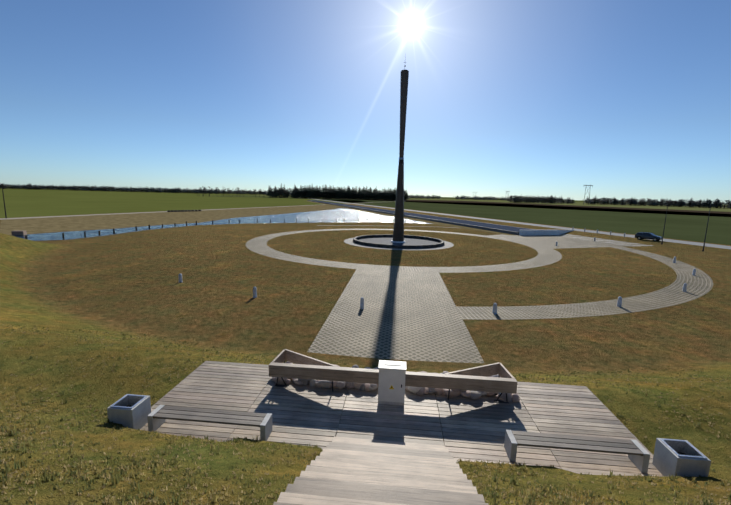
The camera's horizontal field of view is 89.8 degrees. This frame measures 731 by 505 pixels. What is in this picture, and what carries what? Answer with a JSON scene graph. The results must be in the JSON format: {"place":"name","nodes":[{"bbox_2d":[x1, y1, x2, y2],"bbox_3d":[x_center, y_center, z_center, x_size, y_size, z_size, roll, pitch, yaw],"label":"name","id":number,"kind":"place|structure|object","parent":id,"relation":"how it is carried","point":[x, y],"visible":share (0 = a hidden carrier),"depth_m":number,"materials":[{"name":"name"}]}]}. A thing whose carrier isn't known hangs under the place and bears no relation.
{"place":"outdoors","nodes":[
{"label":"outdoors","id":0,"kind":"place"},
{"bbox_2d":[0,205,340,234],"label":"far pond bank","id":1,"kind":"structure","parent":0,"point":[51,224],"depth_m":97.98,"materials":[{"name":"brown plant"}]},
{"bbox_2d":[11,210,200,234],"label":"timber bank blocks","id":2,"kind":"structure","parent":1,"relation":"on","point":[19,232],"depth_m":62.24,"materials":[{"name":"brown wood"}]},
{"bbox_2d":[0,188,366,217],"bbox_3d":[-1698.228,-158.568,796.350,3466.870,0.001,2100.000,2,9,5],"label":"field","id":3,"kind":"structure","parent":0,"point":[32,202],"depth_m":244.65,"materials":[{"name":"green plant"}]},
{"bbox_2d":[0,201,395,219],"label":"gravel road","id":4,"kind":"structure","parent":0,"point":[139,212],"depth_m":121.88,"materials":[{"name":"grey gravel"}]},
{"bbox_2d":[0,185,6,217],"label":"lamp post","id":5,"kind":"object","parent":4,"relation":"on","point":[2,186],"visible":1,"depth_m":92.62,"materials":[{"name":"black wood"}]},
{"bbox_2d":[15,208,430,240],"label":"pond water","id":6,"kind":"structure","parent":0,"point":[342,214],"depth_m":111.65,"materials":[{"name":"blue liquid"}]},
{"bbox_2d":[0,187,730,504],"bbox_3d":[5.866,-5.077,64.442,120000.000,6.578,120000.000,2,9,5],"label":"terrain","id":7,"kind":"structure","parent":0,"point":[127,284],"depth_m":21.59,"materials":[{"name":"green plant"}]},
{"bbox_2d":[107,394,150,429],"bbox_3d":[-6.013,4.155,9.380,0.660,0.782,0.660,2,9,5],"label":"planter","id":8,"kind":"object","parent":7,"relation":"on","point":[133,411],"visible":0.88,"depth_m":9.18,"materials":[{"name":"concrete"}]},
{"bbox_2d":[11,208,431,240],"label":"pond bank rim","id":9,"kind":"object","parent":7,"relation":"on","point":[196,225],"visible":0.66,"depth_m":84.29,"materials":[{"name":"grey concrete"}]},
{"bbox_2d":[25,219,413,239],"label":"pond mooring posts","id":10,"kind":"object","parent":9,"relation":"on","point":[26,237],"visible":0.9,"depth_m":79.09,"materials":[{"name":"wood"}]},
{"bbox_2d":[278,186,284,197],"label":"tree","id":11,"kind":"object","parent":7,"relation":"on","point":[282,194],"visible":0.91,"depth_m":607.85,"materials":[{"name":"green plant"}]},
{"bbox_2d":[273,436,488,504],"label":"timber stairs","id":12,"kind":"structure","parent":7,"relation":"on","point":[346,471],"depth_m":5.78,"materials":[{"name":"grey wood"}]},
{"bbox_2d":[317,225,453,227],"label":"footpath","id":13,"kind":"structure","parent":7,"relation":"on","point":[368,225],"depth_m":98.06,"materials":[{"name":"grey concrete"}]},
{"bbox_2d":[140,361,662,475],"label":"timber deck","id":14,"kind":"structure","parent":7,"relation":"on","point":[471,429],"depth_m":10.10,"materials":[{"name":"grey wood"}]},
{"bbox_2d":[147,405,271,440],"bbox_3d":[-3.892,4.293,9.232,3.010,0.460,0.500,2,9,5],"label":"bench","id":15,"kind":"object","parent":14,"relation":"on","point":[158,416],"visible":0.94,"depth_m":9.14,"materials":[{"name":"wood"}]},
{"bbox_2d":[378,360,406,404],"bbox_3d":[0.772,3.823,10.751,0.800,1.147,0.500,2,9,5],"label":"electrical cabinet","id":16,"kind":"object","parent":14,"relation":"on","point":[391,386],"visible":1,"depth_m":10.54,"materials":[{"name":"metal"}]},
{"bbox_2d":[269,349,516,402],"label":"rail beam","id":17,"kind":"structure","parent":14,"relation":"on","point":[469,379],"depth_m":10.96,"materials":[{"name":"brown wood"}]},
{"bbox_2d":[272,361,518,401],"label":"rocks","id":18,"kind":"object","parent":14,"relation":"on","point":[422,391],"visible":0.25,"depth_m":11.34,"materials":[{"name":"stone"}]},
{"bbox_2d":[504,430,649,472],"bbox_3d":[4.857,4.616,8.557,2.990,0.460,0.500,2,9,5],"label":"bench","id":19,"kind":"object","parent":14,"relation":"on","point":[637,453],"visible":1,"depth_m":8.46,"materials":[{"name":"wood"}]},
{"bbox_2d":[246,229,561,272],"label":"circular path","id":20,"kind":"structure","parent":7,"relation":"on","point":[543,257],"depth_m":46.71,"materials":[{"name":"grey concrete"}]},
{"bbox_2d":[308,201,513,234],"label":"canal dike","id":21,"kind":"structure","parent":7,"relation":"on","point":[440,223],"depth_m":117.26,"materials":[{"name":"grey plant"}]},
{"bbox_2d":[179,257,695,313],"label":"bollard lights","id":22,"kind":"object","parent":7,"relation":"on","point":[619,302],"visible":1,"depth_m":28.50,"materials":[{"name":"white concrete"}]},
{"bbox_2d":[308,200,573,235],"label":"canal","id":23,"kind":"structure","parent":7,"relation":"on","point":[533,232],"depth_m":93.62,"materials":[{"name":"blue liquid"}]},
{"bbox_2d":[353,199,730,216],"bbox_3d":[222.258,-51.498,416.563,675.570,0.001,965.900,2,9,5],"label":"ploughed field","id":24,"kind":"structure","parent":7,"relation":"on","point":[652,211],"depth_m":404.78,"materials":[{"name":"brown soil"}]},
{"bbox_2d":[487,234,621,248],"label":"paved apron","id":25,"kind":"object","parent":7,"relation":"on","point":[548,241],"visible":0.95,"depth_m":71.38,"materials":[{"name":"grey concrete"}]},
{"bbox_2d":[456,247,712,319],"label":"curved path","id":26,"kind":"structure","parent":7,"relation":"on","point":[700,283],"depth_m":29.00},
{"bbox_2d":[555,227,624,245],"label":"bollards","id":27,"kind":"object","parent":7,"relation":"on","point":[594,237],"visible":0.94,"depth_m":84.22,"materials":[{"name":"concrete"}]},
{"bbox_2d":[548,233,652,245],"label":"parking strip","id":28,"kind":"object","parent":7,"relation":"on","point":[604,241],"visible":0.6,"depth_m":75.10,"materials":[{"name":"grey concrete"}]},
{"bbox_2d":[635,232,661,240],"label":"parked car","id":29,"kind":"object","parent":7,"relation":"on","point":[645,235],"visible":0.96,"depth_m":78.19,"materials":[{"name":"paint"}]},
{"bbox_2d":[661,203,667,243],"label":"lamp post","id":30,"kind":"object","parent":7,"relation":"on","point":[664,224],"visible":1,"depth_m":71.30,"materials":[{"name":"metal"}]},
{"bbox_2d":[652,438,710,476],"bbox_3d":[6.955,4.675,8.114,0.660,0.782,0.660,2,9,5],"label":"planter","id":31,"kind":"object","parent":7,"relation":"on","point":[681,458],"visible":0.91,"depth_m":7.97,"materials":[{"name":"concrete"}]},
{"bbox_2d":[702,200,711,250],"bbox_3d":[57.513,-4.457,62.042,1.785,8.625,0.316,-4,10,-30],"label":"lamp post","id":32,"kind":"object","parent":7,"relation":"on","point":[707,227],"visible":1,"depth_m":62.48,"materials":[{"name":"metal"}]},
{"bbox_2d":[0,0,730,202],"label":"sky","id":33,"kind":"structure","parent":0,"point":[627,99],"materials":[{"name":"blue"}]},
{"bbox_2d":[307,269,483,362],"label":"path","id":34,"kind":"structure","parent":0,"point":[410,315],"depth_m":23.64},
{"bbox_2d":[344,237,453,249],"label":"circular pavement","id":35,"kind":"structure","parent":0,"point":[387,240],"depth_m":64.04,"materials":[{"name":"grey concrete"}]},
{"bbox_2d":[353,234,443,248],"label":"stone circle wall","id":36,"kind":"structure","parent":35,"relation":"on","point":[357,241],"depth_m":60.19,"materials":[{"name":"black stone"}]},
{"bbox_2d":[391,62,408,242],"bbox_3d":[6.166,-17.187,62.548,2.500,31.100,2.500,2,9,5],"label":"obelisk","id":37,"kind":"object","parent":35,"relation":"on","point":[398,233],"visible":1,"depth_m":62.65,"materials":[{"name":"metal"}]},
{"bbox_2d":[310,200,532,231],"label":"canal water","id":38,"kind":"structure","parent":0,"point":[508,228],"depth_m":120.09,"materials":[{"name":"blue liquid"}]},
{"bbox_2d":[308,198,730,248],"bbox_3d":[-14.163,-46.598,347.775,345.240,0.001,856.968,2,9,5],"label":"road","id":39,"kind":"structure","parent":0,"point":[678,241],"depth_m":100.68,"materials":[{"name":"grey asphalt"}]},
{"bbox_2d":[314,198,730,244],"bbox_3d":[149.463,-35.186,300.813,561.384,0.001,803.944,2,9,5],"label":"field","id":40,"kind":"structure","parent":0,"point":[688,227],"depth_m":165.50,"materials":[{"name":"green plant"}]},
{"bbox_2d":[323,186,329,198],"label":"tree","id":41,"kind":"object","parent":40,"relation":"on","point":[326,194],"visible":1,"depth_m":619.69,"materials":[{"name":"green plant"}]},
{"bbox_2d":[358,198,730,211],"bbox_3d":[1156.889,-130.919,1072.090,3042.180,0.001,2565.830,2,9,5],"label":"field","id":42,"kind":"structure","parent":0,"point":[725,209],"depth_m":708.62,"materials":[{"name":"green plant"}]},
{"bbox_2d":[685,199,694,206],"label":"tree","id":43,"kind":"object","parent":42,"relation":"on","point":[689,203],"visible":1,"depth_m":693.48,"materials":[{"name":"green plant"}]},
{"bbox_2d":[712,198,721,207],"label":"tree","id":44,"kind":"object","parent":42,"relation":"on","point":[717,203],"visible":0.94,"depth_m":670.40,"materials":[{"name":"green plant"}]}
]}

